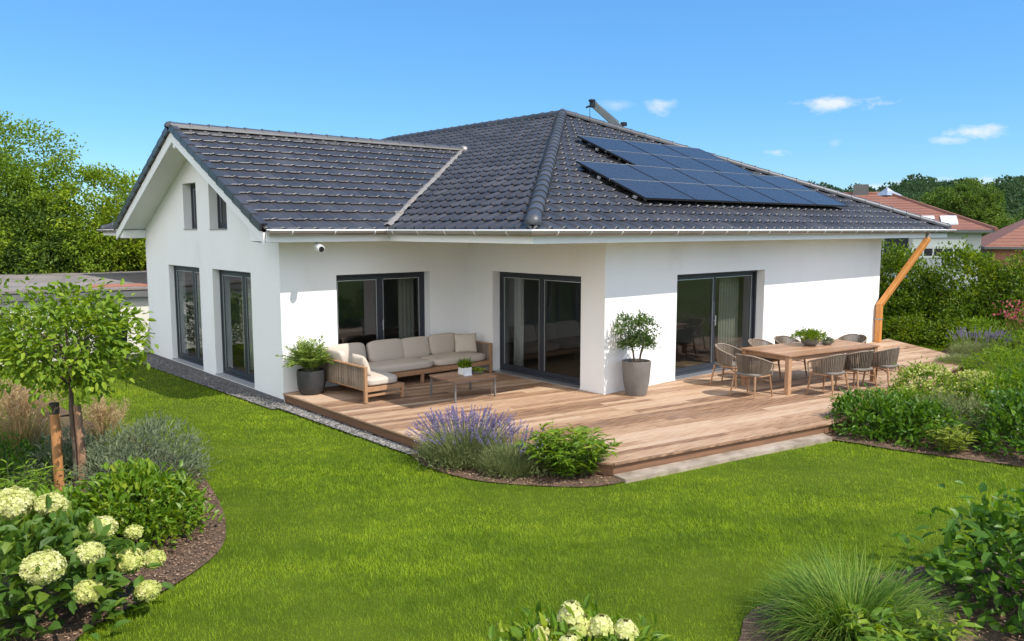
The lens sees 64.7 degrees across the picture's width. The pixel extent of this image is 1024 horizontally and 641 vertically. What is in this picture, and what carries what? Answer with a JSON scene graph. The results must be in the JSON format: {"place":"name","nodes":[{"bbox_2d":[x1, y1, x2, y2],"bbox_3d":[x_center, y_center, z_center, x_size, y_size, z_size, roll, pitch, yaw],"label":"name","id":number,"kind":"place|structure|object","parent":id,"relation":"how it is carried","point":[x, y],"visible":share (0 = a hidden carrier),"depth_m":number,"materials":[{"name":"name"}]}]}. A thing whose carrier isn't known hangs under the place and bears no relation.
{"place":"outdoors","nodes":[
{"label":"outdoors","id":0,"kind":"place"},
{"bbox_2d":[0,329,1023,640],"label":"lawn","id":1,"kind":"structure","parent":0,"point":[286,629],"depth_m":8.84,"materials":[{"name":"green plant"}]},
{"bbox_2d":[0,384,225,640],"bbox_3d":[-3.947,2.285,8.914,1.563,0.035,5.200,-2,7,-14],"label":"bark mulch","id":2,"kind":"object","parent":1,"relation":"on","point":[138,572],"visible":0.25,"depth_m":7.87,"materials":[{"name":"brown wood"}]},
{"bbox_2d":[0,378,82,462],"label":"grass clump","id":3,"kind":"object","parent":2,"relation":"on","point":[15,405],"visible":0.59,"depth_m":11.57,"materials":[{"name":"beige plant"}]},
{"bbox_2d":[0,459,85,510],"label":"perennial clump","id":4,"kind":"object","parent":2,"relation":"on","point":[28,480],"visible":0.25,"depth_m":9.37,"materials":[{"name":"green plant"}]},
{"bbox_2d":[0,430,93,489],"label":"shrub","id":5,"kind":"object","parent":2,"relation":"on","point":[13,456],"visible":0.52,"depth_m":10.51,"materials":[{"name":"green plant"}]},
{"bbox_2d":[0,481,106,551],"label":"shrub","id":6,"kind":"object","parent":2,"relation":"on","point":[67,491],"visible":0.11,"depth_m":8.57,"materials":[{"name":"green plant"}]},
{"bbox_2d":[49,402,64,490],"bbox_3d":[-5.687,1.649,10.103,0.117,1.255,0.128,-6,9,-41],"label":"tree stake","id":7,"kind":"object","parent":2,"relation":"on","point":[56,443],"visible":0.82,"depth_m":10.05,"materials":[{"name":"brown wood"}]},
{"bbox_2d":[6,421,120,487],"bbox_3d":[-5.881,1.705,10.673,1.419,0.880,1.392,1,7,9],"label":"shrub","id":8,"kind":"object","parent":2,"relation":"on","point":[67,446],"visible":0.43,"depth_m":10.57,"materials":[{"name":"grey plant"}]},
{"bbox_2d":[60,404,87,490],"bbox_3d":[-5.530,1.660,10.159,0.327,1.222,0.110,-1,6,-5],"label":"tree stake","id":9,"kind":"object","parent":2,"relation":"on","point":[79,431],"visible":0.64,"depth_m":10.12,"materials":[{"name":"brown wood"}]},
{"bbox_2d":[0,275,158,485],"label":"young tree","id":10,"kind":"object","parent":2,"relation":"on","point":[86,370],"visible":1,"depth_m":9.81,"materials":[{"name":"green plant"}]},
{"bbox_2d":[0,485,174,640],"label":"hydrangea bush","id":11,"kind":"object","parent":2,"relation":"on","point":[28,569],"visible":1,"depth_m":6.77,"materials":[{"name":"green plant"}]},
{"bbox_2d":[66,394,138,453],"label":"grass clump","id":12,"kind":"object","parent":2,"relation":"on","point":[98,413],"visible":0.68,"depth_m":11.97,"materials":[{"name":"beige plant"}]},
{"bbox_2d":[52,452,223,556],"bbox_3d":[-4.083,1.909,8.693,1.707,0.946,1.774,2,7,21],"label":"shrub","id":13,"kind":"object","parent":2,"relation":"on","point":[149,501],"visible":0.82,"depth_m":8.51,"materials":[{"name":"green plant"}]},
{"bbox_2d":[58,409,221,495],"bbox_3d":[-4.819,1.670,10.428,1.964,1.065,1.924,-1,7,-11],"label":"shrub","id":14,"kind":"object","parent":2,"relation":"on","point":[161,451],"visible":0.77,"depth_m":10.36,"materials":[{"name":"green plant"}]},
{"bbox_2d":[126,353,290,408],"bbox_3d":[-7.146,1.263,18.076,0.700,0.001,8.500,-6,9,-41],"label":"gravel strip","id":15,"kind":"object","parent":1,"relation":"on","point":[217,382],"visible":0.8,"depth_m":17.31,"materials":[{"name":"grey gravel"}]},
{"bbox_2d":[277,405,420,454],"bbox_3d":[-2.832,1.785,13.454,0.300,0.001,4.220,-6,9,-41],"label":"gravel strip","id":16,"kind":"object","parent":1,"relation":"on","point":[359,436],"visible":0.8,"depth_m":13.44,"materials":[{"name":"grey gravel"}]},
{"bbox_2d":[412,449,623,486],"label":"bark mulch","id":17,"kind":"object","parent":1,"relation":"on","point":[538,476],"visible":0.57,"depth_m":10.72,"materials":[{"name":"brown wood"}]},
{"bbox_2d":[402,403,526,473],"bbox_3d":[-0.663,1.634,11.599,1.838,0.828,1.750,-6,9,-41],"label":"lavender bush","id":18,"kind":"object","parent":17,"relation":"on","point":[460,453],"visible":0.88,"depth_m":11.32,"materials":[{"name":"purple plant"}]},
{"bbox_2d":[472,417,555,479],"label":"lavender bush","id":19,"kind":"object","parent":17,"relation":"on","point":[512,463],"visible":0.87,"depth_m":10.84,"materials":[{"name":"green plant"}]},
{"bbox_2d":[514,421,622,479],"bbox_3d":[0.737,1.742,10.828,1.422,0.691,1.456,-6,9,-41],"label":"shrub","id":20,"kind":"object","parent":17,"relation":"on","point":[561,453],"visible":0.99,"depth_m":10.68,"materials":[{"name":"green plant"}]},
{"bbox_2d":[487,594,674,640],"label":"flowering shrub","id":21,"kind":"object","parent":1,"relation":"on","point":[572,620],"visible":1,"depth_m":5.70,"materials":[{"name":"green plant"}]},
{"bbox_2d":[282,339,963,474],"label":"deck","id":22,"kind":"structure","parent":1,"relation":"on","point":[676,421],"depth_m":14.07,"materials":[{"name":"brown wood"}]},
{"bbox_2d":[275,335,337,394],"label":"potted plant","id":23,"kind":"object","parent":22,"relation":"on","point":[310,373],"visible":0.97,"depth_m":15.12,"materials":[{"name":"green plant"}]},
{"bbox_2d":[319,333,492,403],"bbox_3d":[-1.811,0.847,16.230,3.730,0.850,1.840,-6,9,-41],"label":"corner sofa","id":24,"kind":"object","parent":22,"relation":"on","point":[390,361],"visible":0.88,"depth_m":16.27,"materials":[{"name":"beige fabric"}]},
{"bbox_2d":[454,333,477,352],"bbox_3d":[-1.008,0.492,17.561,0.500,0.395,0.249,-1,7,-13],"label":"throw pillow","id":25,"kind":"object","parent":24,"relation":"on","point":[465,342],"visible":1,"depth_m":17.50,"materials":[{"name":"beige fabric"}]},
{"bbox_2d":[429,371,496,402],"bbox_3d":[-0.915,1.214,15.082,0.960,0.394,0.836,-5,8,-39],"label":"coffee table","id":26,"kind":"object","parent":22,"relation":"on","point":[455,378],"visible":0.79,"depth_m":14.92,"materials":[{"name":"brown wood"}]},
{"bbox_2d":[612,309,666,395],"bbox_3d":[2.378,0.587,15.136,1.041,1.630,1.085,2,7,14],"label":"potted tree","id":27,"kind":"object","parent":22,"relation":"on","point":[636,375],"visible":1,"depth_m":15.02,"materials":[{"name":"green plant"}]},
{"bbox_2d":[710,343,741,388],"bbox_3d":[4.342,0.886,16.151,0.566,0.814,0.638,5,8,39],"label":"dining chair","id":28,"kind":"object","parent":22,"relation":"on","point":[726,359],"visible":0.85,"depth_m":16.06,"materials":[{"name":"grey wicker"}]},
{"bbox_2d":[729,353,774,399],"bbox_3d":[4.465,1.010,15.058,0.566,0.814,0.638,-5,8,-37],"label":"dining chair","id":29,"kind":"object","parent":22,"relation":"on","point":[745,364],"visible":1,"depth_m":14.85,"materials":[{"name":"grey wicker"}]},
{"bbox_2d":[740,339,879,394],"bbox_3d":[6.019,0.897,16.319,2.720,0.752,1.220,-4,8,-31],"label":"dining table","id":30,"kind":"object","parent":22,"relation":"on","point":[788,353],"visible":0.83,"depth_m":15.88,"materials":[{"name":"brown wood"}]},
{"bbox_2d":[790,327,827,345],"bbox_3d":[6.021,0.316,16.427,0.762,0.378,0.779,-6,9,-41],"label":"plant bowl","id":31,"kind":"object","parent":30,"relation":"on","point":[809,337],"visible":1,"depth_m":16.30,"materials":[{"name":"grey concrete"}]},
{"bbox_2d":[806,353,848,397],"bbox_3d":[5.966,0.992,15.210,0.638,0.814,0.566,-5,8,-37],"label":"dining chair","id":32,"kind":"object","parent":22,"relation":"on","point":[832,365],"visible":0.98,"depth_m":14.99,"materials":[{"name":"grey wicker"}]},
{"bbox_2d":[834,350,876,390],"bbox_3d":[6.668,0.945,15.631,0.638,0.814,0.566,-3,7,-28],"label":"dining chair","id":33,"kind":"object","parent":22,"relation":"on","point":[864,362],"visible":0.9,"depth_m":15.39,"materials":[{"name":"grey wicker"}]},
{"bbox_2d":[861,347,901,385],"bbox_3d":[7.352,0.902,16.006,0.638,0.814,0.566,-5,8,-39],"label":"dining chair","id":34,"kind":"object","parent":22,"relation":"on","point":[885,359],"visible":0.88,"depth_m":15.76,"materials":[{"name":"grey wicker"}]},
{"bbox_2d":[738,559,1023,640],"bbox_3d":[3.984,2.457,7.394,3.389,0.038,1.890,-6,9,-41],"label":"bark mulch","id":35,"kind":"object","parent":1,"relation":"on","point":[971,617],"visible":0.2,"depth_m":7.02,"materials":[{"name":"brown wood"}]},
{"bbox_2d":[737,536,990,640],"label":"grass clump","id":36,"kind":"object","parent":35,"relation":"on","point":[818,603],"visible":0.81,"depth_m":6.60,"materials":[{"name":"green plant"}]},
{"bbox_2d":[840,597,982,640],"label":"perennial clump","id":37,"kind":"object","parent":35,"relation":"on","point":[936,629],"visible":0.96,"depth_m":5.96,"materials":[{"name":"green plant"}]},
{"bbox_2d":[891,480,1023,634],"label":"shrub","id":38,"kind":"object","parent":35,"relation":"on","point":[985,534],"visible":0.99,"depth_m":7.04,"materials":[{"name":"green plant"}]},
{"bbox_2d":[882,308,943,343],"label":"shrub","id":39,"kind":"object","parent":1,"relation":"on","point":[905,320],"visible":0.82,"depth_m":23.63,"materials":[{"name":"green plant"}]},
{"bbox_2d":[879,238,950,332],"bbox_3d":[12.409,-1.175,26.183,3.659,3.227,3.902,-6,9,-41],"label":"hedge shrub","id":40,"kind":"object","parent":1,"relation":"on","point":[893,266],"visible":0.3,"depth_m":25.53,"materials":[{"name":"green plant"}]},
{"bbox_2d":[882,285,954,340],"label":"shrub","id":41,"kind":"object","parent":1,"relation":"on","point":[914,302],"visible":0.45,"depth_m":24.45,"materials":[{"name":"green plant"}]},
{"bbox_2d":[825,347,1023,466],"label":"flower bed","id":42,"kind":"object","parent":1,"relation":"on","point":[843,437],"visible":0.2,"depth_m":12.25,"materials":[{"name":"brown soil"}]},
{"bbox_2d":[822,383,917,443],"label":"shrub","id":43,"kind":"object","parent":42,"relation":"on","point":[848,400],"visible":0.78,"depth_m":12.99,"materials":[{"name":"green plant"}]},
{"bbox_2d":[871,386,957,424],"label":"shrub","id":44,"kind":"object","parent":42,"relation":"on","point":[912,394],"visible":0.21,"depth_m":13.64,"materials":[{"name":"green plant"}]},
{"bbox_2d":[867,396,979,451],"bbox_3d":[6.568,1.558,12.800,1.971,0.734,1.606,-6,9,-41],"label":"shrub","id":45,"kind":"object","parent":42,"relation":"on","point":[923,410],"visible":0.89,"depth_m":12.55,"materials":[{"name":"green plant"}]},
{"bbox_2d":[876,355,970,403],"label":"spurge plant","id":46,"kind":"object","parent":42,"relation":"on","point":[905,376],"visible":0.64,"depth_m":14.89,"materials":[{"name":"green plant"}]},
{"bbox_2d":[914,314,990,347],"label":"shrub","id":47,"kind":"object","parent":42,"relation":"on","point":[947,326],"visible":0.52,"depth_m":22.80,"materials":[{"name":"green plant"}]},
{"bbox_2d":[925,422,980,453],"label":"perennial clump","id":48,"kind":"object","parent":42,"relation":"on","point":[952,442],"visible":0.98,"depth_m":11.91,"materials":[{"name":"green plant"}]},
{"bbox_2d":[910,384,1010,444],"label":"shrub","id":49,"kind":"object","parent":42,"relation":"on","point":[963,405],"visible":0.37,"depth_m":13.04,"materials":[{"name":"green plant"}]},
{"bbox_2d":[934,352,986,371],"bbox_3d":[10.543,0.966,19.020,1.443,0.461,1.361,-6,9,-41],"label":"grey mound","id":50,"kind":"object","parent":42,"relation":"on","point":[953,359],"visible":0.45,"depth_m":18.85,"materials":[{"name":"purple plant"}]},
{"bbox_2d":[932,365,1008,410],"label":"spurge plant","id":51,"kind":"object","parent":42,"relation":"on","point":[968,372],"visible":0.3,"depth_m":14.46,"materials":[{"name":"green plant"}]},
{"bbox_2d":[945,326,1016,363],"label":"lavender bush","id":52,"kind":"object","parent":42,"relation":"on","point":[964,347],"visible":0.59,"depth_m":20.25,"materials":[{"name":"green plant"}]},
{"bbox_2d":[943,314,1022,353],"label":"shrub","id":53,"kind":"object","parent":42,"relation":"on","point":[983,323],"visible":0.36,"depth_m":21.36,"materials":[{"name":"green plant"}]},
{"bbox_2d":[950,369,1023,428],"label":"shrub","id":54,"kind":"object","parent":42,"relation":"on","point":[1001,380],"visible":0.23,"depth_m":13.92,"materials":[{"name":"green plant"}]},
{"bbox_2d":[955,344,1023,384],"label":"shrub","id":55,"kind":"object","parent":42,"relation":"on","point":[985,355],"visible":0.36,"depth_m":17.79,"materials":[{"name":"green plant"}]},
{"bbox_2d":[969,382,1023,457],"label":"shrub","id":56,"kind":"object","parent":42,"relation":"on","point":[1013,402],"visible":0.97,"depth_m":12.03,"materials":[{"name":"green plant"}]},
{"bbox_2d":[972,361,1023,432],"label":"shrub","id":57,"kind":"object","parent":42,"relation":"on","point":[1019,378],"visible":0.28,"depth_m":13.55,"materials":[{"name":"green plant"}]},
{"bbox_2d":[977,327,1023,368],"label":"shrub","id":58,"kind":"object","parent":42,"relation":"on","point":[1019,336],"visible":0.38,"depth_m":19.26,"materials":[{"name":"green plant"}]},
{"bbox_2d":[986,299,1023,347],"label":"shrub","id":59,"kind":"object","parent":42,"relation":"on","point":[1013,317],"visible":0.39,"depth_m":21.23,"materials":[{"name":"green plant"}]},
{"bbox_2d":[914,234,1020,340],"bbox_3d":[13.956,-0.959,24.487,3.226,3.296,3.546,-2,7,-14],"label":"hedge shrub","id":60,"kind":"object","parent":1,"relation":"on","point":[973,258],"visible":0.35,"depth_m":24.16,"materials":[{"name":"green plant"}]},
{"bbox_2d":[927,286,1023,344],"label":"shrub","id":61,"kind":"object","parent":1,"relation":"on","point":[962,312],"visible":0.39,"depth_m":23.10,"materials":[{"name":"green plant"}]},
{"bbox_2d":[956,244,1023,344],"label":"hedge shrub","id":62,"kind":"object","parent":1,"relation":"on","point":[1016,288],"visible":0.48,"depth_m":22.88,"materials":[{"name":"green plant"}]},
{"bbox_2d":[0,0,1023,228],"label":"sky","id":63,"kind":"structure","parent":0,"point":[839,93],"materials":[{"name":"blue"}]},
{"bbox_2d":[28,252,1023,320],"bbox_3d":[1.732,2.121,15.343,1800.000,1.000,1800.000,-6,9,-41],"label":"ground","id":64,"kind":"structure","parent":0,"point":[916,290],"depth_m":46.47,"materials":[{"name":"green plant"}]},
{"bbox_2d":[0,110,90,267],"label":"tree","id":65,"kind":"object","parent":64,"relation":"on","point":[9,164],"visible":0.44,"depth_m":34.04,"materials":[{"name":"green plant"}]},
{"bbox_2d":[0,187,99,274],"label":"tree","id":66,"kind":"object","parent":64,"relation":"on","point":[48,242],"visible":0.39,"depth_m":32.25,"materials":[{"name":"green plant"}]},
{"bbox_2d":[8,216,136,273],"bbox_3d":[-17.937,-1.906,33.557,5.261,5.094,4.328,-6,9,-41],"label":"tree","id":67,"kind":"object","parent":64,"relation":"on","point":[85,268],"visible":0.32,"depth_m":32.58,"materials":[{"name":"green plant"}]},
{"bbox_2d":[0,148,146,271],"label":"tree","id":68,"kind":"object","parent":64,"relation":"on","point":[95,176],"visible":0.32,"depth_m":33.48,"materials":[{"name":"green plant"}]},
{"bbox_2d":[0,269,150,365],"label":"garage","id":69,"kind":"structure","parent":64,"relation":"on","point":[135,281],"depth_m":24.85,"materials":[{"name":"paint"}]},
{"bbox_2d":[97,109,955,402],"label":"house","id":70,"kind":"structure","parent":64,"relation":"on","point":[463,227],"depth_m":17.62,"materials":[{"name":"white paint"}]},
{"bbox_2d":[172,265,203,369],"bbox_3d":[-7.664,-0.125,19.193,0.240,2.340,2.050,-6,9,-41],"label":"patio door","id":71,"kind":"structure","parent":70,"relation":"in","point":[196,362],"depth_m":19.31,"materials":[{"name":"grey glass"}]},
{"bbox_2d":[215,270,254,387],"bbox_3d":[-5.808,0.112,17.096,0.270,2.340,2.030,-6,9,-41],"label":"patio door","id":72,"kind":"structure","parent":70,"relation":"in","point":[246,378],"depth_m":17.18,"materials":[{"name":"grey glass"}]},
{"bbox_2d":[242,278,253,369],"bbox_3d":[-5.671,-0.140,17.543,0.074,2.460,0.803,-6,9,-41],"label":"curtain","id":73,"kind":"object","parent":70,"relation":"hanging from","point":[250,324],"visible":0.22,"depth_m":17.57,"materials":[{"name":"white fabric"}]},
{"bbox_2d":[336,272,424,384],"bbox_3d":[-2.704,0.107,16.872,2.240,2.200,0.320,-6,9,-41],"label":"patio door","id":74,"kind":"structure","parent":70,"relation":"in","point":[378,277],"depth_m":16.93,"materials":[{"name":"grey glass"}]},
{"bbox_2d":[398,274,413,338],"bbox_3d":[-2.324,-0.167,17.778,0.404,2.460,0.074,-6,9,-41],"label":"curtain","id":75,"kind":"object","parent":70,"relation":"hanging from","point":[406,305],"visible":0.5,"depth_m":17.76,"materials":[{"name":"white fabric"}]},
{"bbox_2d":[514,278,523,366],"bbox_3d":[0.147,-0.173,17.833,0.074,2.460,0.304,-6,9,-41],"label":"curtain","id":76,"kind":"object","parent":70,"relation":"hanging from","point":[518,322],"visible":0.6,"depth_m":17.84,"materials":[{"name":"white fabric"}]},
{"bbox_2d":[492,272,580,389],"bbox_3d":[0.550,0.128,16.684,0.320,2.200,2.660,-6,9,-41],"label":"patio door","id":77,"kind":"structure","parent":70,"relation":"in","point":[541,375],"depth_m":16.79,"materials":[{"name":"grey glass"}]},
{"bbox_2d":[586,99,626,126],"bbox_3d":[4.793,-4.949,34.369,2.348,8.720,2.535,-6,9,-41],"label":"crane","id":78,"kind":"object","parent":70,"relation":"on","point":[602,112],"visible":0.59,"depth_m":33.94,"materials":[{"name":"grey metal"}]},
{"bbox_2d":[576,135,649,153],"bbox_3d":[2.501,-4.319,20.195,1.700,0.171,1.050,-6,32,-41],"label":"solar panel","id":79,"kind":"object","parent":70,"relation":"attached to","point":[604,144],"visible":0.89,"depth_m":20.09,"materials":[{"name":"blue glass"}]},
{"bbox_2d":[575,160,657,180],"bbox_3d":[2.260,-3.161,17.508,1.700,0.171,1.050,-6,32,-41],"label":"solar panel","id":80,"kind":"object","parent":70,"relation":"attached to","point":[613,171],"visible":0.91,"depth_m":17.42,"materials":[{"name":"blue glass"}]},
{"bbox_2d":[606,150,680,168],"bbox_3d":[3.142,-3.814,19.511,1.700,0.171,1.050,-6,32,-41],"label":"solar panel","id":81,"kind":"object","parent":70,"relation":"attached to","point":[640,159],"visible":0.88,"depth_m":19.42,"materials":[{"name":"blue glass"}]},
{"bbox_2d":[609,178,695,201],"bbox_3d":[2.901,-2.656,16.824,1.700,0.171,1.050,-6,32,-41],"label":"solar panel","id":82,"kind":"object","parent":70,"relation":"attached to","point":[651,190],"visible":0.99,"depth_m":16.70,"materials":[{"name":"blue glass"}]},
{"bbox_2d":[622,140,689,157],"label":"solar panel","id":83,"kind":"object","parent":70,"relation":"attached to","point":[654,148],"visible":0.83,"depth_m":21.27,"materials":[{"name":"blue glass"}]},
{"bbox_2d":[627,164,703,183],"bbox_3d":[3.537,-3.286,18.613,1.650,0.171,1.050,-6,32,-41],"label":"solar panel","id":84,"kind":"object","parent":70,"relation":"attached to","point":[663,174],"visible":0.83,"depth_m":18.57,"materials":[{"name":"blue glass"}]},
{"bbox_2d":[652,154,720,171],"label":"solar panel","id":85,"kind":"object","parent":70,"relation":"attached to","point":[686,163],"visible":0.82,"depth_m":20.58,"materials":[{"name":"blue glass"}]},
{"bbox_2d":[662,144,725,160],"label":"solar panel","id":86,"kind":"object","parent":70,"relation":"attached to","point":[690,152],"visible":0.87,"depth_m":22.36,"materials":[{"name":"blue glass"}]},
{"bbox_2d":[662,182,740,203],"bbox_3d":[4.178,-2.781,17.929,1.650,0.171,1.050,-6,32,-41],"label":"solar panel","id":87,"kind":"object","parent":70,"relation":"attached to","point":[702,193],"visible":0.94,"depth_m":17.85,"materials":[{"name":"blue glass"}]},
{"bbox_2d":[673,168,745,186],"bbox_3d":[4.795,-3.409,19.701,1.650,0.171,1.050,-6,32,-41],"label":"solar panel","id":88,"kind":"object","parent":70,"relation":"attached to","point":[709,177],"visible":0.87,"depth_m":19.66,"materials":[{"name":"blue glass"}]},
{"bbox_2d":[675,270,758,379],"bbox_3d":[4.496,0.023,17.705,3.240,2.180,0.327,-6,9,-41],"label":"sliding door","id":89,"kind":"structure","parent":70,"relation":"in","point":[707,368],"depth_m":17.76,"materials":[{"name":"grey glass"}]},
{"bbox_2d":[692,158,756,174],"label":"solar panel","id":90,"kind":"object","parent":70,"relation":"attached to","point":[723,166],"visible":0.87,"depth_m":21.67,"materials":[{"name":"blue glass"}]},
{"bbox_2d":[717,276,738,355],"bbox_3d":[5.037,-0.282,18.797,0.753,2.460,0.074,-6,9,-41],"label":"curtain","id":91,"kind":"object","parent":70,"relation":"hanging from","point":[728,311],"visible":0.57,"depth_m":18.79,"materials":[{"name":"white fabric"}]},
{"bbox_2d":[706,184,780,204],"bbox_3d":[5.436,-2.904,19.017,1.650,0.171,1.050,-6,32,-41],"label":"solar panel","id":92,"kind":"object","parent":70,"relation":"attached to","point":[742,194],"visible":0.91,"depth_m":18.94,"materials":[{"name":"blue glass"}]},
{"bbox_2d":[714,171,781,188],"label":"solar panel","id":93,"kind":"object","parent":70,"relation":"attached to","point":[748,180],"visible":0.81,"depth_m":20.76,"materials":[{"name":"blue glass"}]},
{"bbox_2d":[748,187,816,205],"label":"solar panel","id":94,"kind":"object","parent":70,"relation":"attached to","point":[783,197],"visible":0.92,"depth_m":20.04,"materials":[{"name":"blue glass"}]},
{"bbox_2d":[751,174,814,190],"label":"solar panel","id":95,"kind":"object","parent":70,"relation":"attached to","point":[783,182],"visible":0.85,"depth_m":21.85,"materials":[{"name":"blue glass"}]},
{"bbox_2d":[784,189,848,207],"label":"solar panel","id":96,"kind":"object","parent":70,"relation":"attached to","point":[818,198],"visible":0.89,"depth_m":21.13,"materials":[{"name":"blue glass"}]},
{"bbox_2d":[614,433,831,482],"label":"concrete kerb","id":97,"kind":"structure","parent":64,"relation":"on","point":[681,466],"depth_m":11.57,"materials":[{"name":"grey concrete"}]},
{"bbox_2d":[807,173,1023,227],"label":"forest","id":98,"kind":"object","parent":64,"relation":"on","point":[915,189],"visible":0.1,"depth_m":244.20,"materials":[{"name":"green plant"}]},
{"bbox_2d":[919,177,1016,236],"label":"tree","id":99,"kind":"object","parent":64,"relation":"on","point":[968,203],"visible":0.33,"depth_m":79.52,"materials":[{"name":"green plant"}]},
{"bbox_2d":[843,184,997,289],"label":"neighbour house","id":100,"kind":"structure","parent":0,"point":[962,226],"depth_m":44.52,"materials":[{"name":"red tile"}]},
{"bbox_2d":[912,239,965,257],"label":"wall","id":101,"kind":"structure","parent":100,"relation":"in","point":[929,251],"depth_m":44.07,"materials":[{"name":"white paint"}]},
{"bbox_2d":[972,344,1023,388],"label":"shrub","id":102,"kind":"object","parent":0,"point":[1007,361],"visible":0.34,"depth_m":16.12,"materials":[{"name":"green plant"}]},
{"bbox_2d":[980,219,1023,272],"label":"neighbour house","id":103,"kind":"structure","parent":0,"point":[1008,240],"depth_m":60.59,"materials":[{"name":"red tile"}]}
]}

